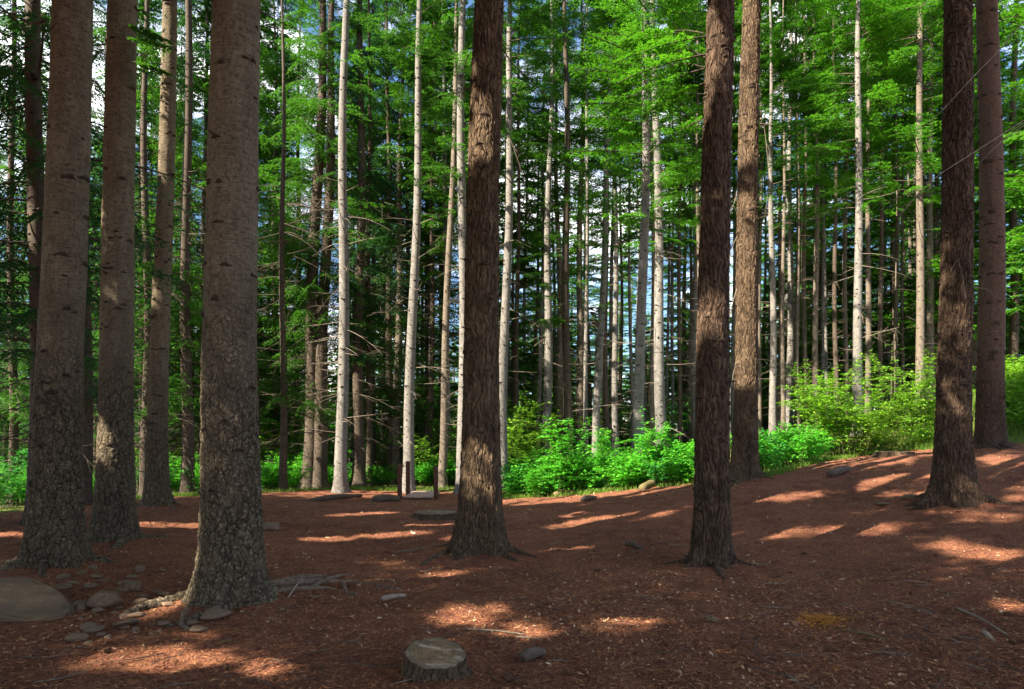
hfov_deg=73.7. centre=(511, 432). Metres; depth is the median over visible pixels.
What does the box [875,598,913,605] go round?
fallen twig
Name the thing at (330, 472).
plant
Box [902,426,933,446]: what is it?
plant
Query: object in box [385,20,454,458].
fir tree
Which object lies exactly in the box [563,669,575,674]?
fir cone
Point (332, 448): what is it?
leafy bush
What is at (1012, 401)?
plant
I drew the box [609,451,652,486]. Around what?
plant
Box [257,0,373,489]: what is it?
fir tree
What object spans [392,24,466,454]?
fir tree
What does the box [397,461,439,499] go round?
footbridge
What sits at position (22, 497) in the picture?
plant
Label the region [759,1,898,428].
fir tree
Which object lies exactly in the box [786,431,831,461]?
plant
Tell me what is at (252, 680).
fir cone
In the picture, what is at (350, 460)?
fir tree
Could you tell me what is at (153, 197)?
fir tree
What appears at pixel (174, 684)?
fallen twig
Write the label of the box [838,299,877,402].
young fir
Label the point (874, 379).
leafy bush
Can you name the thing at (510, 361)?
young fir
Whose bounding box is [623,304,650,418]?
fir tree
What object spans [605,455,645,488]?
plant
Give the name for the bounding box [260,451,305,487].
leafy bush
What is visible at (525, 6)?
fir tree
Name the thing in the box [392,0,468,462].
fir tree
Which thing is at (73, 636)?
stone
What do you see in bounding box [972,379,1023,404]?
plant
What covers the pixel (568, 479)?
plant
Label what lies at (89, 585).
stone
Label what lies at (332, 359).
young fir
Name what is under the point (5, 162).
fir tree
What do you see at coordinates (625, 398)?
young fir
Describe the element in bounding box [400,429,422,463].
leafy bush
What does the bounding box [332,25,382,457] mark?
fir tree
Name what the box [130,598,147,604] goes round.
stone
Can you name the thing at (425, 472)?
plant
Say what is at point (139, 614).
stone
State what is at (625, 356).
fir tree
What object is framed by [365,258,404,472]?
fir tree
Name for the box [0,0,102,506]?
fir tree
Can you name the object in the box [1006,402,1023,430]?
plant
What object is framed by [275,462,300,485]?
plant
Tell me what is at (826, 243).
fir tree
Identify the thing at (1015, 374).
plant
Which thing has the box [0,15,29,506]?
fir tree
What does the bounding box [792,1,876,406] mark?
fir tree
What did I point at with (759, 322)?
fir tree
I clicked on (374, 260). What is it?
fir tree
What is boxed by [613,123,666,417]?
fir tree
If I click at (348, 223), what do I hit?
fir tree
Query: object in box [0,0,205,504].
fir tree
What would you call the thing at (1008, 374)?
plant
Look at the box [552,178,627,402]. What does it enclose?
fir tree
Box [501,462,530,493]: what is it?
plant
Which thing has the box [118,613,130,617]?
stone
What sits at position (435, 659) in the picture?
tree stump
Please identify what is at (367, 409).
fir tree
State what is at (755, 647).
fallen twig
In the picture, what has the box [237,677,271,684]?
fallen twig
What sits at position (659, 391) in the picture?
fir tree
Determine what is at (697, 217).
fir tree
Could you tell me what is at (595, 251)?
sky
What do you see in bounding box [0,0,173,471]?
fir tree
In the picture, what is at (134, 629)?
stone
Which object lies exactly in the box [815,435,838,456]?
plant
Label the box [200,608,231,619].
stone
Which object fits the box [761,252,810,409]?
young fir
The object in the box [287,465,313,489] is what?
plant
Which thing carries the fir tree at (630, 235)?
on the ground at (804, 483)
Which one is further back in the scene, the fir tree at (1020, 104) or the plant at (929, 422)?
the fir tree at (1020, 104)
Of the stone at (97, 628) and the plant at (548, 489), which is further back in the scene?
the plant at (548, 489)
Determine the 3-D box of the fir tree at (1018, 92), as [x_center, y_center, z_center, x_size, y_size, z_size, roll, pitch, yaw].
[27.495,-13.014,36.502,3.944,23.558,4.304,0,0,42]
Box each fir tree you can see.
[0,0,45,464]
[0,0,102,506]
[0,0,117,577]
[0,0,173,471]
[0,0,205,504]
[0,0,205,525]
[0,11,94,460]
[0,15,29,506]
[0,62,28,458]
[0,104,44,471]
[0,208,28,458]
[87,0,175,549]
[89,0,198,483]
[89,0,206,495]
[90,0,201,491]
[90,96,138,482]
[95,0,271,494]
[95,21,199,445]
[122,0,403,629]
[134,0,211,467]
[134,0,211,490]
[134,66,203,491]
[136,0,184,508]
[149,21,203,446]
[169,0,309,447]
[171,0,328,471]
[172,73,209,411]
[191,0,362,490]
[191,24,286,438]
[257,0,338,489]
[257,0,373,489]
[257,0,384,488]
[257,5,332,457]
[257,114,304,461]
[257,141,296,470]
[258,0,350,487]
[261,144,304,458]
[268,0,404,492]
[287,0,436,486]
[288,225,333,444]
[291,0,417,487]
[305,16,367,482]
[318,0,427,484]
[327,103,404,476]
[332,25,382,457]
[335,0,385,460]
[335,0,405,437]
[347,0,441,484]
[348,2,384,441]
[350,0,455,484]
[357,4,450,472]
[364,0,466,459]
[365,126,423,473]
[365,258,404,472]
[371,0,472,492]
[372,0,518,487]
[373,0,470,482]
[374,52,411,480]
[382,2,467,481]
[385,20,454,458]
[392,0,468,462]
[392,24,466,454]
[394,0,565,565]
[394,162,453,463]
[395,0,527,493]
[397,0,471,459]
[423,125,458,382]
[432,0,576,486]
[435,44,516,296]
[442,0,473,439]
[449,35,504,285]
[450,26,545,379]
[465,26,520,244]
[498,0,570,462]
[499,0,571,433]
[499,11,535,442]
[499,32,544,419]
[499,172,533,423]
[499,172,574,422]
[500,0,584,463]
[501,0,595,465]
[513,0,600,454]
[513,0,616,458]
[514,95,573,460]
[514,162,594,458]
[529,0,626,454]
[530,265,556,393]
[541,0,629,455]
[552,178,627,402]
[552,213,594,411]
[555,0,667,457]
[559,7,609,455]
[562,4,667,456]
[566,0,737,456]
[569,0,652,457]
[570,0,706,446]
[571,42,650,453]
[584,88,640,451]
[590,262,628,433]
[593,7,678,453]
[593,227,648,395]
[595,0,760,579]
[602,0,698,447]
[609,0,685,443]
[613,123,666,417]
[619,202,649,345]
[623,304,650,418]
[625,108,692,446]
[633,104,700,442]
[634,0,767,443]
[635,14,699,444]
[637,0,732,449]
[646,206,689,395]
[648,75,703,444]
[650,0,740,408]
[661,6,767,409]
[663,249,688,429]
[664,8,768,375]
[671,6,736,421]
[680,5,776,368]
[686,0,777,440]
[690,2,766,269]
[697,0,850,434]
[729,0,775,485]
[729,0,817,435]
[730,46,779,302]
[730,223,768,340]
[731,73,801,428]
[732,0,834,431]
[733,0,830,431]
[733,0,846,434]
[737,0,845,432]
[738,4,787,338]
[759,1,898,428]
[761,16,814,429]
[761,220,777,370]
[762,0,862,428]
[762,149,813,370]
[763,209,800,317]
[764,1,884,423]
[766,3,899,378]
[768,56,863,417]
[772,0,941,436]
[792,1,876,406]
[793,0,888,421]
[800,148,848,348]
[809,3,901,414]
[809,14,895,413]
[810,0,942,410]
[816,1,929,415]
[819,1,978,407]
[826,113,899,384]
[828,157,889,401]
[829,115,912,375]
[840,0,1009,413]
[842,0,942,400]
[844,16,942,404]
[850,29,925,402]
[852,145,941,388]
[853,81,915,404]
[870,16,975,377]
[878,1,1023,350]
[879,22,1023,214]
[883,0,977,399]
[890,50,933,402]
[898,50,938,401]
[899,95,977,331]
[899,141,940,320]
[900,0,1023,392]
[901,4,977,387]
[903,0,1022,510]
[906,11,1023,341]
[933,0,1023,373]
[940,25,1017,209]
[973,0,1021,449]
[974,0,1023,314]
[975,0,1022,199]
[976,96,1023,355]
[1001,2,1023,152]
[1003,56,1023,357]
[1009,41,1023,136]
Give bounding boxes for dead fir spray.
[751,607,891,632]
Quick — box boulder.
[0,577,74,621]
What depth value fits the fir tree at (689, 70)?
28.45 m
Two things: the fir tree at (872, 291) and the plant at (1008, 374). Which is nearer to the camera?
the plant at (1008, 374)
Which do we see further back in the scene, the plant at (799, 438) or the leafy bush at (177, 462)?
the leafy bush at (177, 462)
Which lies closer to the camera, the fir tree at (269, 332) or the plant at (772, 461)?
the plant at (772, 461)
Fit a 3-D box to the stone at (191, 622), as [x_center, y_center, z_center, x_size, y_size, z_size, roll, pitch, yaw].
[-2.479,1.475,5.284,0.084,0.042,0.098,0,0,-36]
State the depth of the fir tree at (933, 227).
40.22 m
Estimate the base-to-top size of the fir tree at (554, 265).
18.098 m
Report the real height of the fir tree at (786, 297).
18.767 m
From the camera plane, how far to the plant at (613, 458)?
17.35 m
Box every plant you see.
[0,476,9,504]
[0,476,25,506]
[169,465,199,491]
[169,466,180,494]
[170,468,199,489]
[170,474,180,491]
[175,467,199,489]
[260,466,288,490]
[261,466,278,489]
[263,464,297,489]
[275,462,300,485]
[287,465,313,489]
[327,461,333,485]
[327,466,351,485]
[328,466,351,483]
[331,463,351,474]
[368,464,396,485]
[415,456,430,483]
[415,462,433,486]
[415,464,431,485]
[421,462,452,480]
[433,461,455,484]
[435,460,455,485]
[501,457,520,482]
[501,461,532,493]
[501,462,524,483]
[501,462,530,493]
[501,466,536,493]
[502,481,527,497]
[506,458,547,491]
[506,467,530,493]
[510,472,532,492]
[524,470,548,496]
[535,473,563,495]
[544,459,591,489]
[544,475,565,492]
[546,453,596,487]
[549,471,570,491]
[560,460,593,491]
[564,462,610,492]
[580,456,619,488]
[582,465,615,490]
[584,463,612,489]
[591,466,632,489]
[599,450,648,485]
[602,463,646,488]
[603,456,640,486]
[604,448,653,483]
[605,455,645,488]
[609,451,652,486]
[620,459,659,486]
[629,456,670,479]
[640,457,689,485]
[640,459,681,485]
[647,443,690,482]
[651,457,693,483]
[658,441,693,481]
[663,439,693,446]
[664,454,693,483]
[667,445,691,479]
[667,446,693,482]
[671,450,693,480]
[672,452,694,476]
[679,462,693,482]
[730,428,795,469]
[758,433,800,469]
[758,436,774,469]
[759,423,815,442]
[759,435,784,469]
[759,442,799,466]
[759,445,790,470]
[764,425,817,464]
[772,429,829,464]
[773,428,828,466]
[773,430,820,461]
[780,434,814,463]
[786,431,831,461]
[794,429,830,458]
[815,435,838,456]
[815,444,833,455]
[849,427,904,448]
[860,401,900,429]
[864,423,892,443]
[868,398,908,429]
[893,420,933,443]
[895,403,934,424]
[897,417,923,435]
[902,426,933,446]
[903,393,935,417]
[914,425,933,443]
[920,413,934,429]
[972,373,1023,409]
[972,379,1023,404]
[973,385,1023,408]
[973,390,1023,420]
[1005,355,1023,389]
[1005,357,1023,387]
[1005,358,1023,397]
[1005,367,1023,389]
[1005,391,1023,417]
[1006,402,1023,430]
[1006,408,1022,424]
[1009,371,1023,383]
[1013,361,1023,392]
[1013,404,1023,420]
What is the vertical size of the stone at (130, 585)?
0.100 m
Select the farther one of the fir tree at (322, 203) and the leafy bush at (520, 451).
the fir tree at (322, 203)
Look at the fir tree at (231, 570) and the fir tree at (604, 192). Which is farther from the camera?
the fir tree at (604, 192)
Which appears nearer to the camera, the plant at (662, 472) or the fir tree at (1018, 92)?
the plant at (662, 472)
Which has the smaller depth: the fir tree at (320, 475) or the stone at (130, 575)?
the stone at (130, 575)
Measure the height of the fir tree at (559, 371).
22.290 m
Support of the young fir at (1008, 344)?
on the ground at (804, 483)
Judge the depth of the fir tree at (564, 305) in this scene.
23.94 m
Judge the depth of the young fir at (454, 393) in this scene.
45.45 m
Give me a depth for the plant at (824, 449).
18.45 m
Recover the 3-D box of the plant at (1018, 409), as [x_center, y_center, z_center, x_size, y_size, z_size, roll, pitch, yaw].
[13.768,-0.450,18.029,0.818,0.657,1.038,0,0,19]
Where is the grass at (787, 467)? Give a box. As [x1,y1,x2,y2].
[0,387,1023,512]
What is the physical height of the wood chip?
0.038 m
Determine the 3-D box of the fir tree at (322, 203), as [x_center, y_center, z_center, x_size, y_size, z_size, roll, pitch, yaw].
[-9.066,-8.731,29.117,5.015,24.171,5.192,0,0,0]
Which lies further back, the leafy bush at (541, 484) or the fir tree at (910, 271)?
the fir tree at (910, 271)
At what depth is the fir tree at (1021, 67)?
29.65 m
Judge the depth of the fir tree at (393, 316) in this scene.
39.47 m
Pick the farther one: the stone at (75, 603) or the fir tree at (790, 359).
the fir tree at (790, 359)
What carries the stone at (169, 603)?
on the ground at (804, 483)
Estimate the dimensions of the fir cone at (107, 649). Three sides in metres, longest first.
0.090 x 0.040 x 0.040 m
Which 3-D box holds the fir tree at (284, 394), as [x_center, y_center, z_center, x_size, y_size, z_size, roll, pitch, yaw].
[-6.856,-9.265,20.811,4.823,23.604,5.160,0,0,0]
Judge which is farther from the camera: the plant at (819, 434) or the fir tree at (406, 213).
the fir tree at (406, 213)
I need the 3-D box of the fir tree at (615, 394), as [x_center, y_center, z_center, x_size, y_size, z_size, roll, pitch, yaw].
[4.436,-10.123,27.720,4.300,24.848,3.686,0,0,-23]
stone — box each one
[52,583,72,589]
[56,573,70,578]
[64,632,88,641]
[66,580,78,583]
[72,600,86,606]
[74,602,87,610]
[76,571,86,574]
[80,622,95,629]
[83,583,97,587]
[83,625,104,632]
[83,640,92,645]
[85,590,123,607]
[89,564,98,568]
[91,574,102,577]
[91,607,104,612]
[94,632,105,635]
[114,618,139,626]
[116,581,126,584]
[116,587,128,591]
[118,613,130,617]
[123,580,141,590]
[126,574,137,577]
[127,612,136,617]
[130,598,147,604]
[130,626,139,631]
[134,565,145,572]
[134,612,145,616]
[137,594,148,598]
[157,592,171,595]
[157,620,171,625]
[161,601,174,605]
[186,620,197,625]
[189,625,207,631]
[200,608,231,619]
[263,522,279,530]
[518,646,545,662]
[704,615,720,621]
[875,502,887,504]
[900,494,916,498]
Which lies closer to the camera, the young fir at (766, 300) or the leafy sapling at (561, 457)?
the leafy sapling at (561, 457)
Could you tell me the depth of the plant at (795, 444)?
16.05 m
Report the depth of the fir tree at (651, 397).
26.73 m
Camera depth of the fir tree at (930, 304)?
26.11 m
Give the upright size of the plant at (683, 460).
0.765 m
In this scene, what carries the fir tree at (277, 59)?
on the ground at (804, 483)
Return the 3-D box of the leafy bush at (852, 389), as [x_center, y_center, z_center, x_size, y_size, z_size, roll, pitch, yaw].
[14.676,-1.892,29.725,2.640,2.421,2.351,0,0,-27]
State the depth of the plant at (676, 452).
16.58 m
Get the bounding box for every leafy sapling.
[516,446,550,496]
[536,415,598,493]
[590,426,629,486]
[621,406,682,478]
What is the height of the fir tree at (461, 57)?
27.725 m
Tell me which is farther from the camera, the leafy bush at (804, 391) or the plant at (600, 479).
the leafy bush at (804, 391)
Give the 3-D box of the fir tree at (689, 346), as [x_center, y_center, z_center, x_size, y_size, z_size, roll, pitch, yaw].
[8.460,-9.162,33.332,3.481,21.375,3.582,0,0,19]
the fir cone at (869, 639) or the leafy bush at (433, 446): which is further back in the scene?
the leafy bush at (433, 446)
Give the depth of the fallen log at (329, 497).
16.84 m
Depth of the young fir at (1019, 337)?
33.30 m
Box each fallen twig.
[14,656,45,658]
[30,646,84,652]
[32,669,88,682]
[82,652,163,664]
[151,650,184,664]
[156,682,191,688]
[218,664,268,677]
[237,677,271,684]
[265,648,330,656]
[301,640,359,641]
[348,661,398,666]
[389,677,411,684]
[740,632,771,662]
[744,663,795,676]
[786,673,824,688]
[864,626,925,638]
[867,651,909,655]
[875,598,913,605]
[901,606,936,614]
[915,606,961,625]
[930,633,968,644]
[966,656,1023,671]
[967,635,1013,650]
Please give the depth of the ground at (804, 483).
6.75 m
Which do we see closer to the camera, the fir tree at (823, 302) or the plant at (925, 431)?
the plant at (925, 431)
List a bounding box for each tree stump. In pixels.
[400,636,472,682]
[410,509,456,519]
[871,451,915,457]
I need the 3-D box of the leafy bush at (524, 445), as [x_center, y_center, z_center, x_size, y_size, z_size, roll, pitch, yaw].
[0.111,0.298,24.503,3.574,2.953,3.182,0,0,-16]
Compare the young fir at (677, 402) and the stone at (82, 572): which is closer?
the stone at (82, 572)
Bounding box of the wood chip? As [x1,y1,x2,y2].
[981,629,995,640]
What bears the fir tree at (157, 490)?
on the ground at (804, 483)
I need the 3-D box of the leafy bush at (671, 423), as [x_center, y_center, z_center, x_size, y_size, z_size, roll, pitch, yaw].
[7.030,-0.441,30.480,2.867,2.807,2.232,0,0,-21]
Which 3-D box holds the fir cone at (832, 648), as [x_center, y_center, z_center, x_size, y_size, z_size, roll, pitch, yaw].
[2.146,1.458,4.600,0.090,0.040,0.040,9,3,19]
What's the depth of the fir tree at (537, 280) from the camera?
32.01 m
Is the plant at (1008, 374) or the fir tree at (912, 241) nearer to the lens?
the plant at (1008, 374)
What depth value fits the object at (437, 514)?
12.43 m
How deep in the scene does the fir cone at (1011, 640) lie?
4.55 m
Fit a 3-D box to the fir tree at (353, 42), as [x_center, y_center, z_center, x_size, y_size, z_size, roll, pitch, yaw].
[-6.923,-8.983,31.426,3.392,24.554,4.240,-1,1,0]
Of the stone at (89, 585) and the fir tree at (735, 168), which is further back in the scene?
the fir tree at (735, 168)
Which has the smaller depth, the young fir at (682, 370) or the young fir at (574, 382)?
the young fir at (574, 382)
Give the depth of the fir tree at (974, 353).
26.63 m
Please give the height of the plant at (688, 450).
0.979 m
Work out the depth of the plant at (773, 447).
15.26 m
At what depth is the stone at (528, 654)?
4.50 m
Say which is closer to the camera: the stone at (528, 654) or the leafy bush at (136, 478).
the stone at (528, 654)
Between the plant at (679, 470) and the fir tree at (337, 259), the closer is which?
the plant at (679, 470)
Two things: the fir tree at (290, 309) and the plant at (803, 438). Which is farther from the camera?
the fir tree at (290, 309)
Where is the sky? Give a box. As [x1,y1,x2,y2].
[0,0,1023,433]
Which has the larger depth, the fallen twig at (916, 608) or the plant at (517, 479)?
the plant at (517, 479)
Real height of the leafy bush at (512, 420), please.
3.979 m
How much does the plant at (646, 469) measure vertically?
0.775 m
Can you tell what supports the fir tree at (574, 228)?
on the ground at (804, 483)
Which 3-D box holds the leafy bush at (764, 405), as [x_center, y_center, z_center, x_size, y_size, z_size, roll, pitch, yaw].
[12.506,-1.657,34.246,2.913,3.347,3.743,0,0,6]
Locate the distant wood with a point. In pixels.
(647, 316)
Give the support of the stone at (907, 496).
on the ground at (804, 483)
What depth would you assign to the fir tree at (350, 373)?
29.78 m
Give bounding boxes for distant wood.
[18,197,1008,446]
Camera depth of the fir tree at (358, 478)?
22.87 m
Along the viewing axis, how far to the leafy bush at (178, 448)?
27.26 m
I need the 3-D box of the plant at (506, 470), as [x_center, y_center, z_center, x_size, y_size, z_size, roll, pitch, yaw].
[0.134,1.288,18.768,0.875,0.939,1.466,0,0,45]
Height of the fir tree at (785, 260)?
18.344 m
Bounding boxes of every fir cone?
[70,652,84,656]
[86,631,95,635]
[102,647,111,652]
[198,680,206,688]
[222,663,228,669]
[249,676,256,684]
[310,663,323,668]
[503,675,509,681]
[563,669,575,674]
[661,639,668,644]
[823,646,837,651]
[861,637,873,641]
[1002,611,1015,616]
[1008,638,1015,643]
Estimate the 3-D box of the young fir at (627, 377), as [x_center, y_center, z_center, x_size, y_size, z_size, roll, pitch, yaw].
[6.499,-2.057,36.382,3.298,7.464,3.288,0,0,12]
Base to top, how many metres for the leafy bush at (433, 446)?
3.144 m
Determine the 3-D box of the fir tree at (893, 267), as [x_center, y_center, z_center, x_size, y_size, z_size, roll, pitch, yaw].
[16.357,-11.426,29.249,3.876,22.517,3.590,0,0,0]
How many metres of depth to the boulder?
5.43 m
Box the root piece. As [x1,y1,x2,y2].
[380,593,405,601]
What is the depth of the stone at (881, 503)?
10.41 m
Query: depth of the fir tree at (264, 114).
23.46 m
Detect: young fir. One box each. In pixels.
[0,366,27,479]
[327,355,348,483]
[327,376,379,454]
[330,340,380,463]
[375,299,456,469]
[437,342,458,457]
[450,221,556,456]
[499,274,531,414]
[551,326,602,449]
[563,306,633,454]
[592,332,629,443]
[618,325,649,445]
[623,318,675,427]
[647,320,675,433]
[648,325,682,423]
[664,295,689,407]
[664,322,688,394]
[668,373,682,425]
[677,310,731,403]
[729,300,731,421]
[761,220,842,406]
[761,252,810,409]
[761,285,808,418]
[777,201,852,403]
[811,181,899,400]
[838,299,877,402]
[862,290,900,403]
[863,238,926,395]
[890,258,926,380]
[1005,259,1023,376]
[1005,277,1023,357]
[1005,300,1023,363]
[1006,251,1023,348]
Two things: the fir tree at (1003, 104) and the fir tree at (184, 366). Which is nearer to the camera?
the fir tree at (184, 366)
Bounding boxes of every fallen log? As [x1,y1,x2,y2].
[309,494,361,501]
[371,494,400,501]
[553,489,573,496]
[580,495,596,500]
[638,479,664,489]
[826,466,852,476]
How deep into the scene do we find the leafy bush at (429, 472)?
23.35 m
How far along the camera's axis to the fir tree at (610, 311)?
31.06 m
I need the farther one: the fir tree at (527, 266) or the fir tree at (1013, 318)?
the fir tree at (527, 266)
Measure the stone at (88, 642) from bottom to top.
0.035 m
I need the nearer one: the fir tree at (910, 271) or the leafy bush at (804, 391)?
the leafy bush at (804, 391)
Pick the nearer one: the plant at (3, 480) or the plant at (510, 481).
the plant at (3, 480)
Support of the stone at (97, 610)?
on the ground at (804, 483)
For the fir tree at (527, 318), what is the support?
on the ground at (804, 483)
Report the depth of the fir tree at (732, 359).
29.50 m
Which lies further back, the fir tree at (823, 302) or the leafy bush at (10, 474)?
the fir tree at (823, 302)
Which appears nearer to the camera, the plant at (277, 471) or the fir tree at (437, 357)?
the plant at (277, 471)
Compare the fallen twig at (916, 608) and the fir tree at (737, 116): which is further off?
the fir tree at (737, 116)
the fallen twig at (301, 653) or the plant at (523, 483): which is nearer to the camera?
the fallen twig at (301, 653)
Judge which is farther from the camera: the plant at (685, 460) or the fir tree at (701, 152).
the fir tree at (701, 152)
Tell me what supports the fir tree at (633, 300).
on the ground at (804, 483)
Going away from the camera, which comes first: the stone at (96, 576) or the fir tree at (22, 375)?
the stone at (96, 576)
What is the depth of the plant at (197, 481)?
18.93 m
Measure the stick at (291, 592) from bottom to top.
0.060 m
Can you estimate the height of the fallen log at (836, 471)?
0.242 m
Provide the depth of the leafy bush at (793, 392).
30.18 m
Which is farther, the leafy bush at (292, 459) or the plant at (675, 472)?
the leafy bush at (292, 459)
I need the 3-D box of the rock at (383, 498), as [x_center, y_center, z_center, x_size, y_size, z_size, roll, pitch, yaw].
[-3.119,1.649,16.990,0.222,0.240,0.846,0,0,38]
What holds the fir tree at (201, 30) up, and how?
on the ground at (804, 483)
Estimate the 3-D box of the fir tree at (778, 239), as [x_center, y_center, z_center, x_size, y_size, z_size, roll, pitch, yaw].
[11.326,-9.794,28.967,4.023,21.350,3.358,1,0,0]
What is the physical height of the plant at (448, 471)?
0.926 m
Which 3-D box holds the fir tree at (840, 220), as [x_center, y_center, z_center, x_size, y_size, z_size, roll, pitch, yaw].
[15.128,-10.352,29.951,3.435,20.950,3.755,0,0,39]
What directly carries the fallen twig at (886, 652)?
on the ground at (804, 483)
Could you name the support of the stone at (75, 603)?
on the ground at (804, 483)
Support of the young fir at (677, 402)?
on the ground at (804, 483)
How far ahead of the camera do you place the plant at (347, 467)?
24.12 m
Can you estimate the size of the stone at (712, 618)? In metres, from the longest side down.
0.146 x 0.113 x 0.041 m
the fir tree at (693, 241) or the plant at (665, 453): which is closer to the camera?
the plant at (665, 453)
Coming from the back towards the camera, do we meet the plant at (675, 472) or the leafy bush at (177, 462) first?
the leafy bush at (177, 462)
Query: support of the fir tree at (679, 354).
on the ground at (804, 483)
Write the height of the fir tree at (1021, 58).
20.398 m
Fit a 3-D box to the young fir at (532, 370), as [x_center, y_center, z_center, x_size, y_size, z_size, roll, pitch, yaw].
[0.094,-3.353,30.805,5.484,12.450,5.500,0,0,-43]
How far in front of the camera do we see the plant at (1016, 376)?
20.11 m
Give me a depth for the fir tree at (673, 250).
32.79 m
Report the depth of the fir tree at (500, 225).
29.90 m
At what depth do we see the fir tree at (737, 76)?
27.04 m
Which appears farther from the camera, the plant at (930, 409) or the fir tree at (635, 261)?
the fir tree at (635, 261)
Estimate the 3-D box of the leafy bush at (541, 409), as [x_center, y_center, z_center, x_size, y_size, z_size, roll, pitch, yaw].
[1.752,-0.311,28.044,4.311,3.905,3.839,0,0,-5]
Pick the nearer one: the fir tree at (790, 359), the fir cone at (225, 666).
the fir cone at (225, 666)
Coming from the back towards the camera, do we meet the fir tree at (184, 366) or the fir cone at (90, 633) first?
the fir tree at (184, 366)
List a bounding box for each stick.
[287,581,299,597]
[463,628,524,634]
[515,636,542,640]
[836,628,886,639]
[955,607,1008,635]
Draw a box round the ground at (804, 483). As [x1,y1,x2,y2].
[0,391,1023,688]
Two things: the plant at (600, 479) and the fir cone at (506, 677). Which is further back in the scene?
the plant at (600, 479)
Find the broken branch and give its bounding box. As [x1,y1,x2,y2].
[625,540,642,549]
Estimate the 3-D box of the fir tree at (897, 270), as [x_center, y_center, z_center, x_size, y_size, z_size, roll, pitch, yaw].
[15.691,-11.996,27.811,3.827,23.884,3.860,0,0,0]
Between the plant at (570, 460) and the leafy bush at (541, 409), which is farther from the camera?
the leafy bush at (541, 409)
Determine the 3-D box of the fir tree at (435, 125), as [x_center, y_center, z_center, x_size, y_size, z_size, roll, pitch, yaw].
[-3.182,-7.710,27.125,3.979,21.030,3.293,1,0,0]
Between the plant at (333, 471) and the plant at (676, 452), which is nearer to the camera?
the plant at (676, 452)
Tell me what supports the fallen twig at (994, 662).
on the ground at (804, 483)
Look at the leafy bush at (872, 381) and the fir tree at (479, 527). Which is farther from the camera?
the leafy bush at (872, 381)
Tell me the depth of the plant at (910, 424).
20.35 m
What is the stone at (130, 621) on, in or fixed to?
on the ground at (804, 483)
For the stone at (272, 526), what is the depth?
10.39 m
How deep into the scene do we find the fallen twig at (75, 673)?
4.16 m
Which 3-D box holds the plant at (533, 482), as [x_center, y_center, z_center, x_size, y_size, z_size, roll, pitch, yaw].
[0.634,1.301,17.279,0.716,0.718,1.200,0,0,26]
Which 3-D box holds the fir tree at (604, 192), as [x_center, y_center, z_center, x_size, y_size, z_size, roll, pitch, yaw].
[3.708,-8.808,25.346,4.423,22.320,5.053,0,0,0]
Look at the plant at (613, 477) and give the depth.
15.90 m
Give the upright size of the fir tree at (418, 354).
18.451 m
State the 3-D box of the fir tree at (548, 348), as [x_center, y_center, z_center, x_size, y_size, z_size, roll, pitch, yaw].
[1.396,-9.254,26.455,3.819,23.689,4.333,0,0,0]
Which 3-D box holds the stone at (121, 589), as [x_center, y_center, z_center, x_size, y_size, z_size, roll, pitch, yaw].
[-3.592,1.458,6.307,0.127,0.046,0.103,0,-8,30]
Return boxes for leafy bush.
[0,445,27,508]
[0,462,26,505]
[134,434,199,490]
[135,422,196,471]
[135,459,177,494]
[169,452,199,481]
[259,381,333,489]
[260,437,269,467]
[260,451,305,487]
[260,453,278,488]
[270,454,327,488]
[288,399,365,485]
[348,427,415,475]
[366,465,393,486]
[377,430,401,466]
[380,430,453,465]
[388,400,457,485]
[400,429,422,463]
[415,459,450,485]
[431,451,455,483]
[452,380,560,463]
[507,387,563,461]
[507,401,571,462]
[507,418,554,466]
[508,385,602,459]
[515,464,554,497]
[552,393,591,452]
[618,400,687,443]
[618,413,629,452]
[644,394,691,445]
[729,366,768,428]
[762,371,819,424]
[773,352,877,455]
[776,344,851,422]
[776,373,928,456]
[778,420,841,457]
[820,364,886,413]
[832,364,889,402]
[849,360,888,409]
[856,347,936,438]
[898,349,914,394]
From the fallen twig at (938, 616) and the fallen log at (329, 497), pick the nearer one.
the fallen twig at (938, 616)
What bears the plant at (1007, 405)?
on the ground at (804, 483)
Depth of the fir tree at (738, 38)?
27.04 m
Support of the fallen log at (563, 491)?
on the ground at (804, 483)
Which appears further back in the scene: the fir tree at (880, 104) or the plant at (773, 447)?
the fir tree at (880, 104)
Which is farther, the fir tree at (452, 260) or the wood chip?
the fir tree at (452, 260)
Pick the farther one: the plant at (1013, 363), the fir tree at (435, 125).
the fir tree at (435, 125)
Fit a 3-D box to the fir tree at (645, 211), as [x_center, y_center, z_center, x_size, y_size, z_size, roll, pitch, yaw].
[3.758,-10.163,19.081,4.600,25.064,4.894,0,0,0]
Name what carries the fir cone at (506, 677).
on the ground at (804, 483)
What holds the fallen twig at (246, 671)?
on the ground at (804, 483)
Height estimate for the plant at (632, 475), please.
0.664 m
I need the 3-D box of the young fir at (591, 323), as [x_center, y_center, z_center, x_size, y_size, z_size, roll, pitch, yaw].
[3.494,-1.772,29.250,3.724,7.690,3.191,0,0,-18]
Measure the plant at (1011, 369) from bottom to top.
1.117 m
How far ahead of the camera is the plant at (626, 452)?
18.30 m
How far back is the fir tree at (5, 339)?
40.17 m
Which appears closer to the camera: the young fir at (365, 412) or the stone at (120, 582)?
the stone at (120, 582)
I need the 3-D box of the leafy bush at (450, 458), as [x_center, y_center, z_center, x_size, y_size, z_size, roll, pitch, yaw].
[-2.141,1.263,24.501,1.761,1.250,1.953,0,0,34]
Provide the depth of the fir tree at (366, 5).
27.97 m
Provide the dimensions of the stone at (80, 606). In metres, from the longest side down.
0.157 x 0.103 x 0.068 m
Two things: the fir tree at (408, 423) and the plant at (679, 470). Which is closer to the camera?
the plant at (679, 470)

